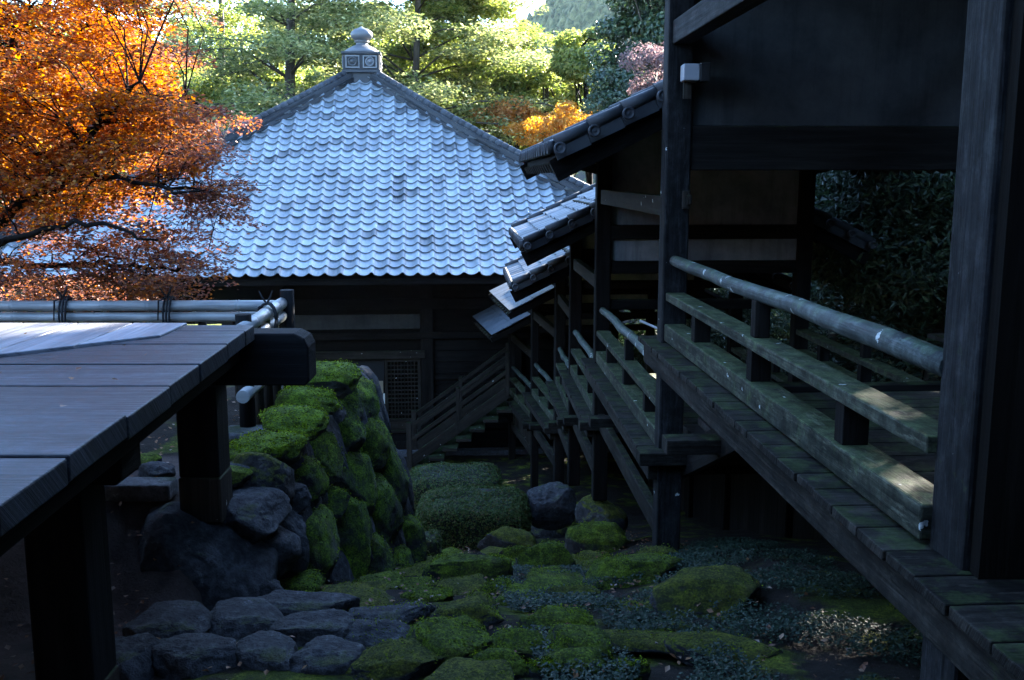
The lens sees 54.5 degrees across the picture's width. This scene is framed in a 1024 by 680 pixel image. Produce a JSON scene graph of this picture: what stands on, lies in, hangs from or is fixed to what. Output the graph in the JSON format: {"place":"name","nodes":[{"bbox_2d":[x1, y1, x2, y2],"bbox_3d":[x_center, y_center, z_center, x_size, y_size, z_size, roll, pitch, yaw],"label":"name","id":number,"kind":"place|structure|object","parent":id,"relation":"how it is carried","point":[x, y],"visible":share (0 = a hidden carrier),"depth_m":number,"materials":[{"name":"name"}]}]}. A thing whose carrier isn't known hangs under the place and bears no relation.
{"place":"outdoors","nodes":[
{"label":"outdoors","id":0,"kind":"place"},
{"bbox_2d":[2,0,545,76],"label":"sky","id":1,"kind":"structure","parent":0,"point":[524,10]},
{"bbox_2d":[0,37,940,679],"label":"ground","id":2,"kind":"structure","parent":0,"point":[134,583],"depth_m":4.74,"materials":[{"name":"soil"}]},
{"bbox_2d":[0,60,98,210],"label":"broadleaf tree","id":3,"kind":"object","parent":2,"relation":"on","point":[45,100],"visible":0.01,"depth_m":32.18,"materials":[{"name":"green plant"}]},
{"bbox_2d":[0,0,166,202],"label":"conifer tree","id":4,"kind":"object","parent":2,"relation":"on","point":[46,23],"depth_m":38.35,"materials":[{"name":"green plant"}]},
{"bbox_2d":[0,7,185,146],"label":"broadleaf tree","id":5,"kind":"object","parent":2,"relation":"on","point":[177,77],"depth_m":49.50,"materials":[{"name":"green plant"}]},
{"bbox_2d":[0,0,271,322],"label":"maple tree","id":6,"kind":"object","parent":2,"relation":"on","point":[51,177],"visible":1,"depth_m":7.29,"materials":[{"name":"orange plant"}]},
{"bbox_2d":[115,632,160,679],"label":"paving stone","id":7,"kind":"object","parent":2,"relation":"on","point":[133,658],"visible":0.64,"depth_m":3.88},
{"bbox_2d":[105,477,177,501],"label":"edging slab","id":8,"kind":"structure","parent":2,"relation":"on","point":[146,489],"depth_m":5.09,"materials":[{"name":"grey stone"}]},
{"bbox_2d":[0,285,294,427],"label":"bamboo fence","id":9,"kind":"object","parent":2,"relation":"on","point":[254,400],"visible":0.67,"depth_m":7.15,"materials":[{"name":"grey wood"}]},
{"bbox_2d":[137,453,161,469],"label":"bed stone","id":10,"kind":"object","parent":2,"relation":"on","point":[145,458],"visible":0.18,"depth_m":5.61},
{"bbox_2d":[74,0,227,186],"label":"conifer tree","id":11,"kind":"object","parent":2,"relation":"on","point":[168,18],"visible":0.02,"depth_m":40.50,"materials":[{"name":"green plant"}]},
{"bbox_2d":[138,461,175,476],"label":"bed stone","id":12,"kind":"object","parent":2,"relation":"on","point":[156,468],"visible":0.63,"depth_m":5.39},
{"bbox_2d":[122,600,211,638],"bbox_3d":[-1.499,1.288,4.397,0.375,0.192,0.392,0,9,0],"label":"paving stone","id":13,"kind":"object","parent":2,"relation":"on","point":[165,619],"visible":0.63,"depth_m":4.33,"materials":[{"name":"stone"}]},
{"bbox_2d":[151,633,236,679],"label":"paving stone","id":14,"kind":"object","parent":2,"relation":"on","point":[183,656],"visible":0.91,"depth_m":3.87,"materials":[{"name":"stone"}]},
{"bbox_2d":[137,501,277,610],"bbox_3d":[-1.598,1.201,5.170,0.731,0.769,0.687,0,9,0],"label":"footing boulder","id":15,"kind":"object","parent":2,"relation":"on","point":[216,562],"visible":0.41,"depth_m":4.96,"materials":[{"name":"stone"}]},
{"bbox_2d":[0,323,315,679],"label":"timber platform","id":16,"kind":"structure","parent":15,"relation":"on","point":[62,467],"depth_m":3.47,"materials":[{"name":"wood"}]},
{"bbox_2d":[222,486,291,543],"bbox_3d":[-1.408,0.946,5.304,0.411,0.260,0.470,0,9,0],"label":"rock","id":17,"kind":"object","parent":15,"relation":"on","point":[254,515],"depth_m":5.20,"materials":[{"name":"stone"}]},
{"bbox_2d":[144,0,275,152],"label":"conifer tree","id":18,"kind":"object","parent":2,"relation":"on","point":[230,17],"visible":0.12,"depth_m":38.33,"materials":[{"name":"green plant"}]},
{"bbox_2d":[229,448,237,461],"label":"bed stone","id":19,"kind":"object","parent":2,"relation":"on","point":[234,454],"visible":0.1,"depth_m":5.60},
{"bbox_2d":[230,465,253,487],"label":"bed stone","id":20,"kind":"object","parent":2,"relation":"on","point":[241,476],"visible":0.48,"depth_m":5.39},
{"bbox_2d":[178,60,307,123],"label":"broadleaf tree","id":21,"kind":"object","parent":2,"relation":"on","point":[216,95],"visible":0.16,"depth_m":34.49,"materials":[{"name":"green plant"}]},
{"bbox_2d":[207,597,283,640],"bbox_3d":[-1.178,1.296,4.478,0.381,0.192,0.371,0,9,0],"label":"paving stone","id":22,"kind":"object","parent":2,"relation":"on","point":[237,618],"visible":0.66,"depth_m":4.40,"materials":[{"name":"stone"}]},
{"bbox_2d":[228,425,262,439],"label":"edging slab","id":23,"kind":"structure","parent":2,"relation":"on","point":[235,431],"depth_m":6.27,"materials":[{"name":"grey stone"}]},
{"bbox_2d":[156,0,338,131],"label":"broadleaf tree","id":24,"kind":"object","parent":2,"relation":"on","point":[260,25],"visible":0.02,"depth_m":50.60,"materials":[{"name":"green plant"}]},
{"bbox_2d":[235,630,297,670],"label":"paving stone","id":25,"kind":"object","parent":2,"relation":"on","point":[269,650],"visible":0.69,"depth_m":3.88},
{"bbox_2d":[103,0,473,174],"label":"conifer tree","id":26,"kind":"object","parent":2,"relation":"on","point":[326,50],"visible":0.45,"depth_m":30.55,"materials":[{"name":"green plant"}]},
{"bbox_2d":[0,26,608,456],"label":"temple hall","id":27,"kind":"structure","parent":2,"relation":"on","point":[386,210],"depth_m":20.60,"materials":[{"name":"grey tile"}]},
{"bbox_2d":[325,359,383,394],"bbox_3d":[-3.266,1.168,20.777,1.200,1.580,0.040,-1,9,-5],"label":"doorway","id":28,"kind":"structure","parent":27,"relation":"in","point":[376,365],"depth_m":20.68,"materials":[{"name":"black"}]},
{"bbox_2d":[384,358,420,432],"bbox_3d":[-2.273,1.168,20.773,0.740,1.580,0.050,-1,9,-5],"label":"lattice door","id":29,"kind":"structure","parent":27,"relation":"in","point":[398,425],"depth_m":20.74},
{"bbox_2d":[269,608,354,646],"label":"paving stone","id":30,"kind":"object","parent":2,"relation":"on","point":[303,628],"visible":0.65,"depth_m":4.24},
{"bbox_2d":[289,635,365,674],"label":"paving stone","id":31,"kind":"object","parent":2,"relation":"on","point":[327,655],"visible":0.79,"depth_m":3.83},
{"bbox_2d":[229,358,427,595],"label":"stone wall","id":32,"kind":"structure","parent":2,"relation":"on","point":[323,452],"depth_m":6.56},
{"bbox_2d":[320,576,386,591],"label":"packed stone","id":33,"kind":"object","parent":2,"relation":"on","point":[379,584],"visible":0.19,"depth_m":5.67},
{"bbox_2d":[323,579,395,606],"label":"packed stone","id":34,"kind":"object","parent":2,"relation":"on","point":[364,592],"visible":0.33,"depth_m":5.09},
{"bbox_2d":[284,31,455,104],"bbox_3d":[-5.881,-7.165,41.824,8.317,11.128,9.044,-6,11,-32],"label":"broadleaf tree","id":35,"kind":"object","parent":2,"relation":"on","point":[311,74],"visible":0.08,"depth_m":38.36,"materials":[{"name":"green plant"}]},
{"bbox_2d":[344,613,409,646],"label":"rock","id":36,"kind":"object","parent":2,"relation":"on","point":[365,632],"visible":0.52,"depth_m":4.26,"materials":[{"name":"stone"}]},
{"bbox_2d":[359,569,404,589],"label":"packed stone","id":37,"kind":"object","parent":2,"relation":"on","point":[394,576],"visible":0.3,"depth_m":6.42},
{"bbox_2d":[349,601,430,624],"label":"mossy rock","id":38,"kind":"object","parent":2,"relation":"on","point":[408,614],"visible":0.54,"depth_m":4.61,"materials":[{"name":"stone"}]},
{"bbox_2d":[345,638,444,679],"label":"mossy rock","id":39,"kind":"object","parent":2,"relation":"on","point":[404,659],"visible":0.77,"depth_m":3.78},
{"bbox_2d":[200,0,595,163],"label":"conifer tree","id":40,"kind":"object","parent":2,"relation":"on","point":[487,35],"visible":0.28,"depth_m":33.51,"materials":[{"name":"green plant"}]},
{"bbox_2d":[301,0,510,127],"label":"broadleaf tree","id":41,"kind":"object","parent":2,"relation":"on","point":[421,58],"visible":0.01,"depth_m":47.95,"materials":[{"name":"green plant"}]},
{"bbox_2d":[387,597,435,611],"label":"mossy rock","id":42,"kind":"object","parent":2,"relation":"on","point":[431,608],"visible":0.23,"depth_m":4.80,"materials":[{"name":"stone"}]},
{"bbox_2d":[397,573,433,589],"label":"packed stone","id":43,"kind":"object","parent":2,"relation":"on","point":[410,582],"visible":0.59,"depth_m":6.20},
{"bbox_2d":[409,559,431,567],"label":"packed stone","id":44,"kind":"object","parent":2,"relation":"on","point":[421,564],"visible":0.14,"depth_m":7.47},
{"bbox_2d":[400,583,454,601],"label":"mossy rock","id":45,"kind":"object","parent":2,"relation":"on","point":[417,592],"visible":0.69,"depth_m":5.51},
{"bbox_2d":[424,526,443,556],"bbox_3d":[-0.873,2.239,10.511,0.322,0.484,0.468,0,9,0],"label":"clipped hedge","id":46,"kind":"object","parent":2,"relation":"on","point":[434,542],"visible":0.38,"depth_m":10.35,"materials":[{"name":"green plant"}]},
{"bbox_2d":[0,332,871,679],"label":"fallen leaves","id":47,"kind":"object","parent":2,"relation":"on","point":[862,666],"visible":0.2,"depth_m":4.52,"materials":[{"name":"orange plant"}]},
{"bbox_2d":[434,551,455,557],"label":"packed stone","id":48,"kind":"object","parent":2,"relation":"on","point":[449,553],"visible":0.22,"depth_m":9.89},
{"bbox_2d":[441,546,460,553],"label":"packed stone","id":49,"kind":"object","parent":2,"relation":"on","point":[450,549],"visible":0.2,"depth_m":10.72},
{"bbox_2d":[406,614,497,672],"bbox_3d":[-0.258,1.253,3.987,0.418,0.258,0.332,0,9,0],"label":"mossy rock","id":50,"kind":"object","parent":2,"relation":"on","point":[447,638],"visible":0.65,"depth_m":3.93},
{"bbox_2d":[409,461,502,515],"bbox_3d":[-0.842,2.283,14.564,1.489,0.892,1.261,0,9,0],"label":"clipped hedge","id":51,"kind":"object","parent":2,"relation":"on","point":[426,477],"visible":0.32,"depth_m":14.31,"materials":[{"name":"green plant"}]},
{"bbox_2d":[406,343,511,467],"bbox_3d":[-1.027,1.362,19.633,2.050,2.440,1.290,0,9,0],"label":"wooden stair","id":52,"kind":"object","parent":2,"relation":"on","point":[461,424],"visible":0.91,"depth_m":19.30,"materials":[{"name":"wood"}]},
{"bbox_2d":[431,571,486,594],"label":"packed stone","id":53,"kind":"object","parent":2,"relation":"on","point":[474,581],"visible":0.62,"depth_m":6.10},
{"bbox_2d":[422,552,512,582],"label":"mossy rock","id":54,"kind":"object","parent":2,"relation":"on","point":[491,566],"visible":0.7,"depth_m":6.56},
{"bbox_2d":[424,656,514,679],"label":"packed stone","id":55,"kind":"object","parent":2,"relation":"on","point":[458,668],"visible":1,"depth_m":3.66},
{"bbox_2d":[432,595,507,627],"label":"mossy rock","id":56,"kind":"object","parent":2,"relation":"on","point":[482,609],"visible":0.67,"depth_m":4.56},
{"bbox_2d":[450,611,489,635],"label":"mossy rock","id":57,"kind":"object","parent":2,"relation":"on","point":[466,618],"visible":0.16,"depth_m":4.29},
{"bbox_2d":[415,484,532,550],"bbox_3d":[-0.485,2.349,12.699,1.494,0.858,1.267,0,9,0],"label":"clipped hedge","id":58,"kind":"object","parent":2,"relation":"on","point":[463,516],"visible":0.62,"depth_m":12.19,"materials":[{"name":"green plant"}]},
{"bbox_2d":[382,0,573,176],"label":"conifer tree","id":59,"kind":"object","parent":2,"relation":"on","point":[481,8],"visible":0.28,"depth_m":36.20,"materials":[{"name":"green plant"}]},
{"bbox_2d":[462,587,497,608],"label":"mossy rock","id":60,"kind":"object","parent":2,"relation":"on","point":[483,594],"visible":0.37,"depth_m":5.04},
{"bbox_2d":[480,546,503,554],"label":"packed stone","id":61,"kind":"object","parent":2,"relation":"on","point":[490,549],"visible":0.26,"depth_m":10.62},
{"bbox_2d":[480,575,514,595],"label":"mossy rock","id":62,"kind":"object","parent":2,"relation":"on","point":[489,585],"visible":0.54,"depth_m":5.89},
{"bbox_2d":[470,643,528,678],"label":"mossy rock","id":63,"kind":"object","parent":2,"relation":"on","point":[518,665],"visible":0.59,"depth_m":3.81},
{"bbox_2d":[477,525,536,549],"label":"mossy rock","id":64,"kind":"object","parent":2,"relation":"on","point":[504,536],"visible":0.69,"depth_m":11.42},
{"bbox_2d":[468,95,554,148],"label":"maple tree","id":65,"kind":"object","parent":2,"relation":"on","point":[505,110],"visible":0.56,"depth_m":33.75,"materials":[{"name":"orange plant"}]},
{"bbox_2d":[497,544,530,558],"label":"mossy rock","id":66,"kind":"object","parent":2,"relation":"on","point":[514,551],"visible":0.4,"depth_m":8.80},
{"bbox_2d":[495,581,536,605],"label":"packed stone","id":67,"kind":"object","parent":2,"relation":"on","point":[514,587],"visible":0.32,"depth_m":5.35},
{"bbox_2d":[489,622,544,662],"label":"mossy rock","id":68,"kind":"object","parent":2,"relation":"on","point":[519,639],"visible":0.59,"depth_m":4.07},
{"bbox_2d":[511,590,551,612],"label":"mossy rock","id":69,"kind":"object","parent":2,"relation":"on","point":[526,596],"visible":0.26,"depth_m":5.08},
{"bbox_2d":[517,565,561,576],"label":"packed stone","id":70,"kind":"object","parent":2,"relation":"on","point":[551,567],"visible":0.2,"depth_m":7.26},
{"bbox_2d":[484,62,599,148],"bbox_3d":[1.244,-5.517,38.109,4.581,9.978,4.402,0,9,0],"label":"broadleaf tree","id":71,"kind":"object","parent":2,"relation":"on","point":[569,92],"visible":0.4,"depth_m":36.23,"materials":[{"name":"green plant"}]},
{"bbox_2d":[513,538,576,572],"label":"mossy rock","id":72,"kind":"object","parent":2,"relation":"on","point":[548,553],"visible":0.61,"depth_m":7.64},
{"bbox_2d":[502,99,592,176],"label":"maple tree","id":73,"kind":"object","parent":2,"relation":"on","point":[566,115],"visible":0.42,"depth_m":31.51,"materials":[{"name":"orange plant"}]},
{"bbox_2d":[527,482,575,529],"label":"footing boulder","id":74,"kind":"object","parent":2,"relation":"on","point":[553,505],"visible":0.94,"depth_m":12.93,"materials":[{"name":"stone"}]},
{"bbox_2d":[530,521,576,537],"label":"mossy rock","id":75,"kind":"object","parent":2,"relation":"on","point":[543,533],"visible":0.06,"depth_m":13.85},
{"bbox_2d":[521,571,586,591],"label":"packed stone","id":76,"kind":"object","parent":2,"relation":"on","point":[541,580],"visible":0.31,"depth_m":5.71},
{"bbox_2d":[517,602,595,631],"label":"mossy rock","id":77,"kind":"object","parent":2,"relation":"on","point":[547,615],"visible":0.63,"depth_m":4.49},
{"bbox_2d":[525,647,606,679],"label":"mossy rock","id":78,"kind":"object","parent":2,"relation":"on","point":[570,655],"visible":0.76,"depth_m":3.77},
{"bbox_2d":[544,582,600,607],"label":"mossy rock","id":79,"kind":"object","parent":2,"relation":"on","point":[580,588],"visible":0.29,"depth_m":5.23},
{"bbox_2d":[540,618,614,662],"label":"mossy rock","id":80,"kind":"object","parent":2,"relation":"on","point":[568,635],"visible":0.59,"depth_m":3.96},
{"bbox_2d":[543,26,615,184],"bbox_3d":[2.503,-5.757,36.489,2.746,11.191,3.141,2,10,14],"label":"broadleaf tree","id":81,"kind":"object","parent":2,"relation":"on","point":[571,65],"visible":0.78,"depth_m":35.33,"materials":[{"name":"green plant"}]},
{"bbox_2d":[573,556,587,565],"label":"packed stone","id":82,"kind":"object","parent":2,"relation":"on","point":[580,561],"visible":0.18,"depth_m":8.16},
{"bbox_2d":[578,549,609,559],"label":"packed stone","id":83,"kind":"object","parent":2,"relation":"on","point":[587,554],"visible":0.53,"depth_m":9.58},
{"bbox_2d":[564,519,627,554],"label":"mossy rock","id":84,"kind":"object","parent":2,"relation":"on","point":[601,536],"visible":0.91,"depth_m":10.08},
{"bbox_2d":[575,494,627,531],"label":"footing boulder","id":85,"kind":"object","parent":2,"relation":"on","point":[588,509],"visible":0.59,"depth_m":10.67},
{"bbox_2d":[584,595,640,610],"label":"mossy rock","id":86,"kind":"object","parent":2,"relation":"on","point":[628,606],"visible":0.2,"depth_m":5.01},
{"bbox_2d":[581,66,653,340],"bbox_3d":[3.461,-3.513,30.028,2.954,9.064,2.915,0,9,0],"label":"broadleaf tree","id":87,"kind":"object","parent":2,"relation":"on","point":[610,90],"visible":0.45,"depth_m":28.56,"materials":[{"name":"green plant"}]},
{"bbox_2d":[583,0,664,88],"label":"broadleaf tree","id":88,"kind":"object","parent":2,"relation":"on","point":[643,21],"visible":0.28,"depth_m":31.03,"materials":[{"name":"green plant"}]},
{"bbox_2d":[607,654,650,679],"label":"mossy rock","id":89,"kind":"object","parent":2,"relation":"on","point":[645,670],"visible":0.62,"depth_m":3.80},
{"bbox_2d":[585,551,691,589],"bbox_3d":[0.812,1.478,6.292,0.690,0.284,0.398,-2,10,-14],"label":"mossy rock","id":90,"kind":"object","parent":2,"relation":"on","point":[651,565],"visible":0.68,"depth_m":6.17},
{"bbox_2d":[603,627,674,654],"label":"mossy rock","id":91,"kind":"object","parent":2,"relation":"on","point":[636,641],"visible":0.56,"depth_m":4.18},
{"bbox_2d":[617,41,663,311],"bbox_3d":[3.921,-3.230,26.948,2.220,9.472,2.728,0,9,0],"label":"broadleaf tree","id":92,"kind":"object","parent":2,"relation":"on","point":[652,55],"visible":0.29,"depth_m":26.10,"materials":[{"name":"pink plant"}]},
{"bbox_2d":[636,543,681,556],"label":"mossy rock","id":93,"kind":"object","parent":2,"relation":"on","point":[660,549],"visible":0.3,"depth_m":6.90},
{"bbox_2d":[612,309,746,373],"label":"broadleaf tree","id":94,"kind":"object","parent":2,"relation":"on","point":[638,356],"depth_m":20.10,"materials":[{"name":"green plant"}]},
{"bbox_2d":[649,561,762,619],"bbox_3d":[0.929,1.245,4.778,0.447,0.286,0.563,8,12,39],"label":"mossy rock","id":95,"kind":"object","parent":2,"relation":"on","point":[685,589],"visible":0.77,"depth_m":4.68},
{"bbox_2d":[496,537,922,679],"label":"ground cover","id":96,"kind":"object","parent":2,"relation":"on","point":[705,549],"visible":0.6,"depth_m":4.43,"materials":[{"name":"green plant"}]},
{"bbox_2d":[472,80,955,540],"bbox_3d":[1.763,-0.022,13.545,4.096,7.165,13.249,-1,9,-5],"label":"covered gallery","id":97,"kind":"object","parent":2,"relation":"on","point":[587,260],"visible":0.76,"depth_m":10.34,"materials":[{"name":"paint"}]},
{"bbox_2d":[639,320,656,328],"bbox_3d":[1.283,-0.124,9.049,0.024,0.052,0.529,-3,10,-18],"label":"pole","id":98,"kind":"object","parent":97,"relation":"on","point":[648,324],"visible":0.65,"depth_m":9.12,"materials":[{"name":"grey wood"}]},
{"bbox_2d":[663,627,782,666],"bbox_3d":[0.863,1.260,4.072,0.479,0.126,0.269,3,10,18],"label":"mossy rock","id":99,"kind":"object","parent":2,"relation":"on","point":[678,644],"visible":0.66,"depth_m":4.04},
{"bbox_2d":[655,273,813,372],"bbox_3d":[4.842,0.189,21.913,3.940,4.496,4.110,0,9,0],"label":"broadleaf tree","id":100,"kind":"object","parent":2,"relation":"on","point":[746,313],"visible":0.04,"depth_m":20.63,"materials":[{"name":"green plant"}]},
{"bbox_2d":[772,273,826,333],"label":"broadleaf tree","id":101,"kind":"object","parent":2,"relation":"on","point":[787,315],"depth_m":17.23,"materials":[{"name":"green plant"}]},
{"bbox_2d":[770,275,857,371],"bbox_3d":[5.557,-0.415,16.666,2.739,1.980,3.561,-9,13,-44],"label":"hillside bush","id":102,"kind":"object","parent":2,"relation":"on","point":[785,325],"visible":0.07,"depth_m":16.63,"materials":[{"name":"green plant"}]},
{"bbox_2d":[636,0,1023,679],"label":"gate pavilion","id":103,"kind":"structure","parent":2,"relation":"on","point":[906,498],"depth_m":4.15,"materials":[{"name":"paint"}]},
{"bbox_2d":[682,191,691,208],"bbox_3d":[1.160,-0.929,6.604,0.055,0.120,0.065,0,9,0],"label":"junction box","id":104,"kind":"object","parent":103,"relation":"attached to","point":[686,199],"visible":1,"depth_m":6.59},
{"bbox_2d":[680,62,710,98],"bbox_3d":[1.179,-1.669,6.415,0.170,0.219,0.150,0,9,0],"label":"floodlight","id":105,"kind":"object","parent":103,"relation":"attached to","point":[696,73],"visible":1,"depth_m":6.34,"materials":[{"name":"grey metal"}]},
{"bbox_2d":[828,299,846,359],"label":"broadleaf tree","id":106,"kind":"object","parent":2,"relation":"on","point":[833,335],"depth_m":15.19,"materials":[{"name":"green plant"}]},
{"bbox_2d":[771,295,921,381],"bbox_3d":[4.757,0.279,13.518,2.533,1.657,2.742,-5,10,-26],"label":"hillside bush","id":107,"kind":"object","parent":2,"relation":"on","point":[838,359],"visible":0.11,"depth_m":13.73,"materials":[{"name":"green plant"}]},
{"bbox_2d":[784,180,924,354],"bbox_3d":[5.615,-1.918,14.611,3.839,4.510,4.103,-8,12,-41],"label":"broadleaf tree","id":108,"kind":"object","parent":2,"relation":"on","point":[816,297],"visible":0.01,"depth_m":14.40,"materials":[{"name":"green plant"}]},
{"bbox_2d":[767,170,955,380],"bbox_3d":[4.900,-1.268,11.645,3.815,4.117,3.860,0,9,0],"label":"broadleaf tree","id":109,"kind":"object","parent":2,"relation":"on","point":[904,220],"visible":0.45,"depth_m":10.84,"materials":[{"name":"green plant"}]},
{"bbox_2d":[823,288,944,375],"bbox_3d":[5.199,-0.186,12.297,2.374,1.434,2.284,-6,11,-32],"label":"hillside bush","id":110,"kind":"object","parent":2,"relation":"on","point":[848,304],"visible":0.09,"depth_m":12.31,"materials":[{"name":"green plant"}]},
{"bbox_2d":[837,303,943,381],"bbox_3d":[4.529,0.322,11.351,2.377,1.470,2.041,4,10,22],"label":"hillside bush","id":111,"kind":"object","parent":2,"relation":"on","point":[907,364],"visible":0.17,"depth_m":11.26,"materials":[{"name":"green plant"}]},
{"bbox_2d":[440,0,645,68],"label":"hill","id":112,"kind":"structure","parent":0,"point":[564,15],"depth_m":248.37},
{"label":"packed stone","id":113,"kind":"object","parent":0,"visible":0},
{"bbox_2d":[259,589,359,615],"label":"paving stone","id":114,"kind":"object","parent":113,"relation":"on","point":[286,602],"visible":0.41,"depth_m":4.70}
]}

